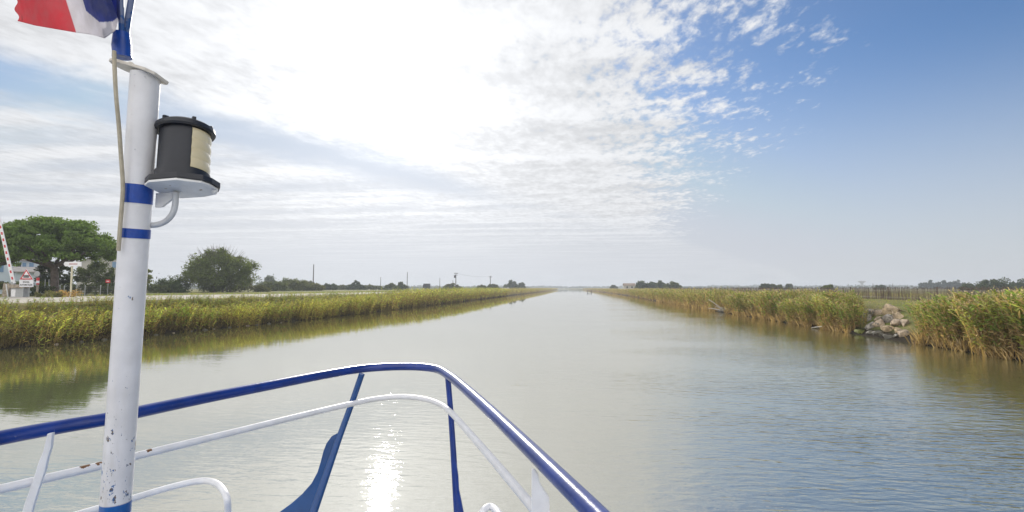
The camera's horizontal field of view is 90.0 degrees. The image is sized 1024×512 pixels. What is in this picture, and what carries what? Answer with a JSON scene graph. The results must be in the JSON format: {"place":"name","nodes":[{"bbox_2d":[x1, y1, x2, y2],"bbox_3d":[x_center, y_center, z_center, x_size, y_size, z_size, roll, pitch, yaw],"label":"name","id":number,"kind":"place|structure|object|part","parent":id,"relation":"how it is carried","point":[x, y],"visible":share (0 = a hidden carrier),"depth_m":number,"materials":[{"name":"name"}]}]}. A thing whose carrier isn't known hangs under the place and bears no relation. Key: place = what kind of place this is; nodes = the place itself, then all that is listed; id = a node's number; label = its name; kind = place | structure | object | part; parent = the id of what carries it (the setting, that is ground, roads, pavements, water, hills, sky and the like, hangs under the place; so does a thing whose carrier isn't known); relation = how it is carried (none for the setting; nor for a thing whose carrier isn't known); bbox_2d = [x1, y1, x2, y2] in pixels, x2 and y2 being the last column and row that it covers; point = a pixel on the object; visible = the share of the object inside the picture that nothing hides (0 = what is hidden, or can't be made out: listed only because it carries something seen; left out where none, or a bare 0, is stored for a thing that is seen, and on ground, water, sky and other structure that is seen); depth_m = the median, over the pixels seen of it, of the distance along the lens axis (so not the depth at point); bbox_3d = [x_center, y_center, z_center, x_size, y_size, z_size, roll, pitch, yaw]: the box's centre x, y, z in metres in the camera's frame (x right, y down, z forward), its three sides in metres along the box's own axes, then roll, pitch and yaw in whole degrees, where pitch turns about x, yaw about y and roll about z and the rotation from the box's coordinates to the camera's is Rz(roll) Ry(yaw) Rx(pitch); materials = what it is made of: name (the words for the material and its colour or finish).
{"place":"outdoors","nodes":[
{"label":"outdoors","id":0,"kind":"place"},
{"bbox_2d":[0,258,38,293],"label":"house","id":1,"kind":"structure","parent":0,"point":[4,275],"depth_m":77.79,"materials":[{"name":"grey tile"}]},
{"bbox_2d":[77,242,115,290],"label":"house","id":2,"kind":"structure","parent":0,"point":[88,261],"depth_m":113.21,"materials":[{"name":"grey tile"}]},
{"bbox_2d":[0,291,425,303],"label":"road","id":3,"kind":"structure","parent":0,"point":[14,299],"depth_m":47.88,"materials":[{"name":"grey asphalt"}]},
{"bbox_2d":[0,290,440,296],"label":"grass","id":4,"kind":"structure","parent":0,"point":[243,293],"depth_m":80.03,"materials":[{"name":"green plant"}]},
{"bbox_2d":[0,289,1023,511],"bbox_3d":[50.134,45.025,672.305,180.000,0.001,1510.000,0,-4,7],"label":"water","id":5,"kind":"structure","parent":0,"point":[610,402],"depth_m":12.26,"materials":[{"name":"grey liquid"}]},
{"bbox_2d":[0,0,609,511],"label":"motor boat","id":6,"kind":"object","parent":5,"relation":"on","point":[178,170],"visible":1,"depth_m":1.51,"materials":[{"name":"blue paint"}]},
{"bbox_2d":[14,0,119,37],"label":"flag","id":7,"kind":"object","parent":6,"relation":"attached to","point":[99,18],"visible":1,"depth_m":1.51,"materials":[{"name":"fabric"}]},
{"bbox_2d":[112,50,124,250],"bbox_3d":[-1.112,-0.298,1.445,0.029,0.566,0.051,-1,-4,18],"label":"cord","id":8,"kind":"object","parent":6,"relation":"hanging from","point":[120,146],"visible":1,"depth_m":1.44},
{"bbox_2d":[708,299,725,310],"bbox_3d":[25.926,6.152,63.167,3.303,1.630,1.346,0,-4,7],"label":"driftwood","id":9,"kind":"object","parent":5,"relation":"on","point":[719,307],"visible":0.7,"depth_m":63.36,"materials":[{"name":"grey wood"}]},
{"bbox_2d":[854,329,864,333],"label":"boulder","id":10,"kind":"object","parent":5,"relation":"on","point":[859,331],"visible":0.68,"depth_m":33.01,"materials":[{"name":"stone"}]},
{"bbox_2d":[881,334,893,338],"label":"boulder","id":11,"kind":"object","parent":5,"relation":"on","point":[887,336],"visible":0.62,"depth_m":30.05,"materials":[{"name":"stone"}]},
{"bbox_2d":[0,288,1023,361],"bbox_3d":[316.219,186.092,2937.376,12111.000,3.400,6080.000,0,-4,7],"label":"ground","id":12,"kind":"structure","parent":0,"point":[904,313],"depth_m":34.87,"materials":[{"name":"green plant"}]},
{"bbox_2d":[0,218,15,296],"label":"crossing barrier","id":13,"kind":"object","parent":12,"relation":"on","point":[6,291],"visible":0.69,"depth_m":51.50,"materials":[{"name":"metal"}]},
{"bbox_2d":[8,284,31,296],"bbox_3d":[-48.896,3.493,50.880,1.600,1.325,0.800,0,-4,0],"label":"control cabinet","id":14,"kind":"object","parent":12,"relation":"on","point":[16,290],"visible":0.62,"depth_m":50.57,"materials":[{"name":"metal"}]},
{"bbox_3d":[-49.226,3.660,50.549,0.420,0.700,0.030,0,-4,0],"label":"door","id":15,"kind":"part","parent":14,"relation":"part of","materials":[{"name":"white paint"}]},
{"bbox_2d":[0,281,47,291],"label":"hedge","id":16,"kind":"object","parent":12,"relation":"on","point":[40,284],"visible":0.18,"depth_m":62.91,"materials":[{"name":"green plant"}]},
{"bbox_2d":[0,251,51,267],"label":"umbrella pine","id":17,"kind":"object","parent":12,"relation":"on","point":[14,263],"visible":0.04,"depth_m":63.69,"materials":[{"name":"green plant"}]},
{"bbox_2d":[19,269,33,296],"bbox_3d":[-47.431,2.704,50.041,1.362,2.846,0.280,0,-4,0],"label":"warning sign","id":18,"kind":"object","parent":12,"relation":"on","point":[26,279],"visible":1,"depth_m":50.00,"materials":[{"name":"white metal"}]},
{"bbox_2d":[13,266,58,293],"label":"house","id":19,"kind":"structure","parent":12,"relation":"on","point":[18,271],"depth_m":75.89,"materials":[{"name":"grey tile"}]},
{"bbox_2d":[34,271,40,292],"bbox_3d":[-47.271,2.852,51.016,0.553,2.672,0.310,0,-4,0],"label":"marker post","id":20,"kind":"object","parent":12,"relation":"on","point":[37,274],"visible":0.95,"depth_m":50.94,"materials":[{"name":"metal"}]},
{"bbox_2d":[29,285,56,295],"bbox_3d":[-53.546,4.011,57.988,2.984,1.438,1.600,0,-4,-2],"label":"hedge","id":21,"kind":"object","parent":12,"relation":"on","point":[43,289],"visible":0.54,"depth_m":58.02,"materials":[{"name":"green plant"}]},
{"bbox_2d":[33,258,53,284],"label":"tree","id":22,"kind":"object","parent":12,"relation":"on","point":[41,270],"visible":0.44,"depth_m":65.48,"materials":[{"name":"green plant"}]},
{"bbox_2d":[34,290,64,296],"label":"weeds","id":23,"kind":"object","parent":12,"relation":"on","point":[52,294],"visible":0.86,"depth_m":48.74,"materials":[{"name":"green plant"}]},
{"bbox_2d":[0,214,116,292],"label":"umbrella pine","id":24,"kind":"object","parent":12,"relation":"on","point":[66,240],"visible":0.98,"depth_m":57.54,"materials":[{"name":"green plant"}]},
{"bbox_2d":[58,265,74,289],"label":"tree","id":25,"kind":"object","parent":12,"relation":"on","point":[65,279],"visible":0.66,"depth_m":67.75,"materials":[{"name":"green plant"}]},
{"bbox_2d":[58,289,83,296],"bbox_3d":[-43.352,3.770,49.888,2.072,1.199,1.878,0,-4,7],"label":"dry shrub","id":26,"kind":"object","parent":12,"relation":"on","point":[66,295],"visible":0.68,"depth_m":50.06,"materials":[{"name":"brown plant"}]},
{"bbox_2d":[63,261,81,296],"bbox_3d":[-44.701,2.409,52.058,1.912,3.686,0.356,0,-4,0],"label":"direction sign","id":27,"kind":"object","parent":12,"relation":"on","point":[71,264],"visible":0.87,"depth_m":52.00,"materials":[{"name":"white metal"}]},
{"bbox_2d":[44,279,113,295],"bbox_3d":[-48.608,3.688,59.006,10.855,2.000,0.102,0,-4,0],"label":"wire fence","id":28,"kind":"object","parent":12,"relation":"on","point":[84,291],"visible":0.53,"depth_m":59.02,"materials":[{"name":"grey metal"}]},
{"bbox_2d":[59,282,113,294],"bbox_3d":[-52.983,4.202,63.966,7.892,2.059,2.202,0,-4,1],"label":"hedge","id":29,"kind":"object","parent":12,"relation":"on","point":[88,286],"visible":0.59,"depth_m":63.81,"materials":[{"name":"green plant"}]},
{"bbox_2d":[73,259,115,290],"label":"tree","id":30,"kind":"object","parent":12,"relation":"on","point":[86,274],"visible":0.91,"depth_m":74.21,"materials":[{"name":"green plant"}]},
{"bbox_2d":[102,272,115,288],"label":"shrub","id":31,"kind":"object","parent":12,"relation":"on","point":[111,283],"visible":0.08,"depth_m":76.39,"materials":[{"name":"green plant"}]},
{"bbox_2d":[146,269,153,292],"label":"tree","id":32,"kind":"object","parent":12,"relation":"on","point":[149,276],"visible":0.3,"depth_m":94.94,"materials":[{"name":"green plant"}]},
{"bbox_2d":[146,283,170,292],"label":"hedge","id":33,"kind":"object","parent":12,"relation":"on","point":[159,289],"visible":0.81,"depth_m":91.85,"materials":[{"name":"green plant"}]},
{"bbox_2d":[153,275,192,291],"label":"shrub","id":34,"kind":"object","parent":12,"relation":"on","point":[176,282],"visible":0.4,"depth_m":104.91,"materials":[{"name":"green plant"}]},
{"bbox_2d":[167,283,186,292],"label":"shrub","id":35,"kind":"object","parent":12,"relation":"on","point":[175,288],"visible":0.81,"depth_m":96.98,"materials":[{"name":"green plant"}]},
{"bbox_2d":[1,293,405,310],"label":"grass","id":36,"kind":"structure","parent":12,"relation":"on","point":[151,299],"depth_m":36.58,"materials":[{"name":"green plant"}]},
{"bbox_2d":[152,274,278,288],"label":"distant woods","id":37,"kind":"object","parent":12,"relation":"on","point":[155,281],"visible":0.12,"depth_m":335.07,"materials":[{"name":"green plant"}]},
{"bbox_2d":[176,244,261,291],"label":"spreading tree","id":38,"kind":"object","parent":12,"relation":"on","point":[205,276],"visible":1,"depth_m":107.28,"materials":[{"name":"green plant"}]},
{"bbox_2d":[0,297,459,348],"bbox_3d":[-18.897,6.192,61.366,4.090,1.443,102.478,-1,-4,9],"label":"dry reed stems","id":39,"kind":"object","parent":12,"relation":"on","point":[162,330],"visible":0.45,"depth_m":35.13,"materials":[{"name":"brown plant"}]},
{"bbox_2d":[225,280,270,291],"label":"shrub","id":40,"kind":"object","parent":12,"relation":"on","point":[258,288],"visible":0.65,"depth_m":119.05,"materials":[{"name":"green plant"}]},
{"bbox_2d":[259,275,276,285],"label":"shrub","id":41,"kind":"object","parent":12,"relation":"on","point":[268,278],"visible":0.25,"depth_m":259.01,"materials":[{"name":"green plant"}]},
{"bbox_2d":[263,281,292,290],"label":"shrub","id":42,"kind":"object","parent":12,"relation":"on","point":[281,286],"visible":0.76,"depth_m":148.56,"materials":[{"name":"green plant"}]},
{"bbox_2d":[280,277,297,289],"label":"shrub","id":43,"kind":"object","parent":12,"relation":"on","point":[285,279],"visible":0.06,"depth_m":183.64,"materials":[{"name":"green plant"}]},
{"bbox_2d":[277,279,311,290],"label":"shrub","id":44,"kind":"object","parent":12,"relation":"on","point":[298,285],"visible":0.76,"depth_m":163.81,"materials":[{"name":"green plant"}]},
{"bbox_2d":[64,283,541,288],"bbox_3d":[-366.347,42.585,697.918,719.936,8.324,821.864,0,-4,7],"label":"distant woods","id":45,"kind":"object","parent":12,"relation":"on","point":[408,288],"visible":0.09,"depth_m":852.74,"materials":[{"name":"green plant"}]},
{"bbox_2d":[303,282,324,290],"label":"shrub","id":46,"kind":"object","parent":12,"relation":"on","point":[317,287],"visible":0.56,"depth_m":168.92,"materials":[{"name":"green plant"}]},
{"bbox_2d":[323,283,338,289],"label":"tree","id":47,"kind":"object","parent":12,"relation":"on","point":[333,286],"visible":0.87,"depth_m":228.40,"materials":[{"name":"green plant"}]},
{"bbox_2d":[337,284,345,289],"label":"shrub","id":48,"kind":"object","parent":12,"relation":"on","point":[342,287],"visible":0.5,"depth_m":256.57,"materials":[{"name":"green plant"}]},
{"bbox_2d":[345,280,365,289],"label":"tree","id":49,"kind":"object","parent":12,"relation":"on","point":[356,286],"visible":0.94,"depth_m":248.57,"materials":[{"name":"green plant"}]},
{"bbox_2d":[363,284,382,289],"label":"shrub","id":50,"kind":"object","parent":12,"relation":"on","point":[372,287],"visible":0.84,"depth_m":257.81,"materials":[{"name":"green plant"}]},
{"bbox_2d":[382,282,399,289],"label":"shrub","id":51,"kind":"object","parent":12,"relation":"on","point":[391,286],"visible":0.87,"depth_m":247.59,"materials":[{"name":"green plant"}]},
{"bbox_2d":[396,281,408,289],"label":"shrub","id":52,"kind":"object","parent":12,"relation":"on","point":[401,285],"visible":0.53,"depth_m":258.67,"materials":[{"name":"green plant"}]},
{"bbox_2d":[423,284,429,288],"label":"lorry","id":53,"kind":"object","parent":12,"relation":"on","point":[425,286],"visible":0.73,"depth_m":298.19,"materials":[{"name":"grey metal"}]},
{"bbox_2d":[358,285,507,309],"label":"reed bed","id":54,"kind":"object","parent":12,"relation":"on","point":[451,293],"visible":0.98,"depth_m":90.45,"materials":[{"name":"green plant"}]},
{"bbox_2d":[442,283,459,289],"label":"shrub","id":55,"kind":"object","parent":12,"relation":"on","point":[452,285],"visible":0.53,"depth_m":276.81,"materials":[{"name":"green plant"}]},
{"bbox_2d":[487,284,499,288],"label":"shrub","id":56,"kind":"object","parent":12,"relation":"on","point":[490,286],"visible":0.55,"depth_m":317.29,"materials":[{"name":"green plant"}]},
{"bbox_2d":[503,279,518,288],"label":"tree","id":57,"kind":"object","parent":12,"relation":"on","point":[511,284],"visible":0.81,"depth_m":377.34,"materials":[{"name":"green plant"}]},
{"bbox_2d":[518,282,525,288],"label":"tree","id":58,"kind":"object","parent":12,"relation":"on","point":[521,285],"visible":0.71,"depth_m":388.17,"materials":[{"name":"green plant"}]},
{"bbox_2d":[505,287,557,294],"bbox_3d":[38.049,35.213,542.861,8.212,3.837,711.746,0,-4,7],"label":"reed bed","id":59,"kind":"object","parent":12,"relation":"on","point":[525,290],"visible":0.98,"depth_m":273.17,"materials":[{"name":"green plant"}]},
{"bbox_2d":[530,286,622,287],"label":"distant woods","id":60,"kind":"object","parent":12,"relation":"on","point":[572,287],"visible":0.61,"depth_m":1476.00,"materials":[{"name":"green plant"}]},
{"bbox_2d":[583,288,633,295],"bbox_3d":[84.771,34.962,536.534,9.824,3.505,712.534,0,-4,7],"label":"reed bed","id":61,"kind":"object","parent":12,"relation":"on","point":[614,291],"visible":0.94,"depth_m":283.99,"materials":[{"name":"green plant"}]},
{"bbox_2d":[623,283,635,288],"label":"house","id":62,"kind":"structure","parent":12,"relation":"on","point":[629,285],"depth_m":327.27,"materials":[{"name":"tile"}]},
{"bbox_2d":[635,280,646,288],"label":"tree","id":63,"kind":"object","parent":12,"relation":"on","point":[641,284],"visible":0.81,"depth_m":297.62,"materials":[{"name":"green plant"}]},
{"bbox_2d":[646,281,656,288],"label":"tree","id":64,"kind":"object","parent":12,"relation":"on","point":[651,284],"visible":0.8,"depth_m":297.78,"materials":[{"name":"green plant"}]},
{"bbox_2d":[655,280,664,288],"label":"tree","id":65,"kind":"object","parent":12,"relation":"on","point":[660,284],"visible":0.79,"depth_m":288.81,"materials":[{"name":"green plant"}]},
{"bbox_2d":[663,281,681,288],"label":"tree","id":66,"kind":"object","parent":12,"relation":"on","point":[672,284],"visible":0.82,"depth_m":278.08,"materials":[{"name":"green plant"}]},
{"bbox_2d":[628,286,743,309],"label":"reed bed","id":67,"kind":"object","parent":12,"relation":"on","point":[696,295],"visible":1,"depth_m":83.41,"materials":[{"name":"green plant"}]},
{"bbox_2d":[721,288,777,315],"bbox_3d":[26.904,5.165,57.547,6.458,3.213,10.368,0,-4,7],"label":"reed bed","id":68,"kind":"object","parent":12,"relation":"on","point":[733,297],"visible":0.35,"depth_m":56.09,"materials":[{"name":"green plant"}]},
{"bbox_2d":[718,295,799,320],"bbox_3d":[25.404,5.061,52.503,3.432,2.673,21.330,0,-4,7],"label":"reed bed","id":69,"kind":"object","parent":12,"relation":"on","point":[740,307],"visible":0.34,"depth_m":52.75,"materials":[{"name":"green plant"}]},
{"bbox_2d":[759,283,769,288],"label":"tree","id":70,"kind":"object","parent":12,"relation":"on","point":[765,285],"visible":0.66,"depth_m":238.91,"materials":[{"name":"green plant"}]},
{"bbox_2d":[620,284,918,288],"bbox_3d":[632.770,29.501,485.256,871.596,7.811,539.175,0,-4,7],"label":"distant woods","id":71,"kind":"object","parent":12,"relation":"on","point":[871,287],"visible":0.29,"depth_m":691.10,"materials":[{"name":"green plant"}]},
{"bbox_2d":[769,284,782,288],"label":"tree","id":72,"kind":"object","parent":12,"relation":"on","point":[775,286],"visible":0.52,"depth_m":239.13,"materials":[{"name":"green plant"}]},
{"bbox_2d":[785,284,792,288],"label":"tree","id":73,"kind":"object","parent":12,"relation":"on","point":[787,286],"visible":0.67,"depth_m":298.75,"materials":[{"name":"green plant"}]},
{"bbox_2d":[744,287,837,319],"bbox_3d":[25.687,4.571,48.458,6.765,3.280,9.116,0,-4,7],"label":"reed bed","id":74,"kind":"object","parent":12,"relation":"on","point":[773,297],"visible":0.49,"depth_m":48.01,"materials":[{"name":"green plant"}]},
{"bbox_2d":[777,286,868,330],"bbox_3d":[24.253,3.937,38.790,5.370,3.330,11.623,0,-4,7],"label":"reed bed","id":75,"kind":"object","parent":12,"relation":"on","point":[832,306],"visible":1,"depth_m":36.87,"materials":[{"name":"green plant"}]},
{"bbox_2d":[822,284,833,291],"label":"tree","id":76,"kind":"object","parent":12,"relation":"on","point":[830,286],"visible":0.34,"depth_m":149.43,"materials":[{"name":"green plant"}]},
{"bbox_2d":[656,298,1023,361],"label":"dry reed stems","id":77,"kind":"object","parent":12,"relation":"on","point":[837,327],"visible":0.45,"depth_m":27.36,"materials":[{"name":"brown plant"}]},
{"bbox_2d":[669,286,1023,300],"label":"paling fence","id":78,"kind":"object","parent":12,"relation":"on","point":[903,292],"visible":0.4,"depth_m":52.17,"materials":[{"name":"wood"}]},
{"bbox_2d":[855,310,874,326],"bbox_3d":[23.889,4.266,34.430,1.384,1.518,1.372,-2,-4,35],"label":"boulder","id":79,"kind":"object","parent":12,"relation":"on","point":[869,317],"visible":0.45,"depth_m":34.11,"materials":[{"name":"grey stone"}]},
{"bbox_2d":[865,322,873,329],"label":"boulder","id":80,"kind":"object","parent":12,"relation":"on","point":[869,326],"visible":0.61,"depth_m":32.77,"materials":[{"name":"grey stone"}]},
{"bbox_2d":[871,310,881,315],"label":"boulder","id":81,"kind":"object","parent":12,"relation":"on","point":[877,312],"visible":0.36,"depth_m":34.18,"materials":[{"name":"stone"}]},
{"bbox_2d":[872,326,883,335],"bbox_3d":[22.606,4.536,31.344,1.366,0.703,0.674,1,-4,-12],"label":"boulder","id":82,"kind":"object","parent":12,"relation":"on","point":[876,332],"visible":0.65,"depth_m":31.22,"materials":[{"name":"stone"}]},
{"bbox_2d":[872,318,884,326],"bbox_3d":[23.301,4.347,32.443,0.715,0.788,0.836,-13,0,-28],"label":"boulder","id":83,"kind":"object","parent":12,"relation":"on","point":[879,322],"visible":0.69,"depth_m":32.26,"materials":[{"name":"stone"}]},
{"bbox_2d":[874,284,885,289],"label":"tree","id":84,"kind":"object","parent":12,"relation":"on","point":[882,286],"visible":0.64,"depth_m":278.90,"materials":[{"name":"green plant"}]},
{"bbox_2d":[880,325,894,331],"bbox_3d":[22.816,4.506,31.048,0.860,0.652,0.830,14,1,37],"label":"boulder","id":85,"kind":"object","parent":12,"relation":"on","point":[886,328],"visible":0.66,"depth_m":30.80,"materials":[{"name":"stone"}]},
{"bbox_2d":[882,314,893,322],"bbox_3d":[23.707,4.064,32.160,0.836,0.809,0.892,12,4,35],"label":"boulder","id":86,"kind":"object","parent":12,"relation":"on","point":[886,318],"visible":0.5,"depth_m":32.00,"materials":[{"name":"grey stone"}]},
{"bbox_2d":[882,304,903,315],"bbox_3d":[24.595,3.680,33.381,1.630,1.138,1.410,0,-4,0],"label":"boulder","id":87,"kind":"object","parent":12,"relation":"on","point":[888,308],"visible":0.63,"depth_m":33.23,"materials":[{"name":"stone"}]},
{"bbox_2d":[890,319,901,325],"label":"boulder","id":88,"kind":"object","parent":12,"relation":"on","point":[894,322],"visible":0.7,"depth_m":30.82,"materials":[{"name":"stone"}]},
{"bbox_2d":[892,311,903,318],"bbox_3d":[23.871,3.731,31.810,0.918,0.895,0.703,1,-14,-14],"label":"boulder","id":89,"kind":"object","parent":12,"relation":"on","point":[897,315],"visible":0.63,"depth_m":31.65,"materials":[{"name":"stone"}]},
{"bbox_2d":[897,329,910,336],"bbox_3d":[22.389,4.506,29.429,0.536,0.590,0.978,0,-4,-7],"label":"boulder","id":90,"kind":"object","parent":12,"relation":"on","point":[905,332],"visible":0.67,"depth_m":29.15,"materials":[{"name":"stone"}]},
{"bbox_2d":[900,319,909,326],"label":"boulder","id":91,"kind":"object","parent":12,"relation":"on","point":[904,322],"visible":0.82,"depth_m":30.22,"materials":[{"name":"stone"}]},
{"bbox_2d":[918,282,926,288],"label":"pine tree","id":92,"kind":"object","parent":12,"relation":"on","point":[922,285],"visible":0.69,"depth_m":418.86,"materials":[{"name":"green plant"}]},
{"bbox_2d":[928,280,934,288],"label":"pine tree","id":93,"kind":"object","parent":12,"relation":"on","point":[931,285],"visible":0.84,"depth_m":418.72,"materials":[{"name":"green plant"}]},
{"bbox_2d":[942,280,946,288],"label":"pine tree","id":94,"kind":"object","parent":12,"relation":"on","point":[944,283],"visible":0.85,"depth_m":418.58,"materials":[{"name":"green plant"}]},
{"bbox_2d":[952,280,958,287],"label":"pine tree","id":95,"kind":"object","parent":12,"relation":"on","point":[955,283],"visible":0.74,"depth_m":418.97,"materials":[{"name":"green plant"}]},
{"bbox_2d":[898,285,1023,357],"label":"reed bed","id":96,"kind":"object","parent":12,"relation":"on","point":[969,312],"visible":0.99,"depth_m":22.95,"materials":[{"name":"green plant"}]},
{"bbox_2d":[960,282,977,290],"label":"tree","id":97,"kind":"object","parent":12,"relation":"on","point":[970,285],"visible":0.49,"depth_m":179.20,"materials":[{"name":"green plant"}]},
{"bbox_2d":[972,277,1015,290],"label":"tree","id":98,"kind":"object","parent":12,"relation":"on","point":[991,283],"visible":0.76,"depth_m":168.09,"materials":[{"name":"green plant"}]},
{"bbox_2d":[1007,278,1023,290],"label":"tree","id":99,"kind":"object","parent":12,"relation":"on","point":[1019,284],"visible":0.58,"depth_m":189.94,"materials":[{"name":"green plant"}]},
{"bbox_2d":[0,0,1023,286],"label":"sky","id":100,"kind":"structure","parent":0,"point":[569,143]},
{"bbox_2d":[858,298,930,313],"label":"grass","id":101,"kind":"structure","parent":0,"point":[887,303],"depth_m":43.11,"materials":[{"name":"green plant"}]},
{"bbox_2d":[838,292,990,298],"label":"grass","id":102,"kind":"structure","parent":0,"point":[901,294],"depth_m":72.54,"materials":[{"name":"green plant"}]}
]}

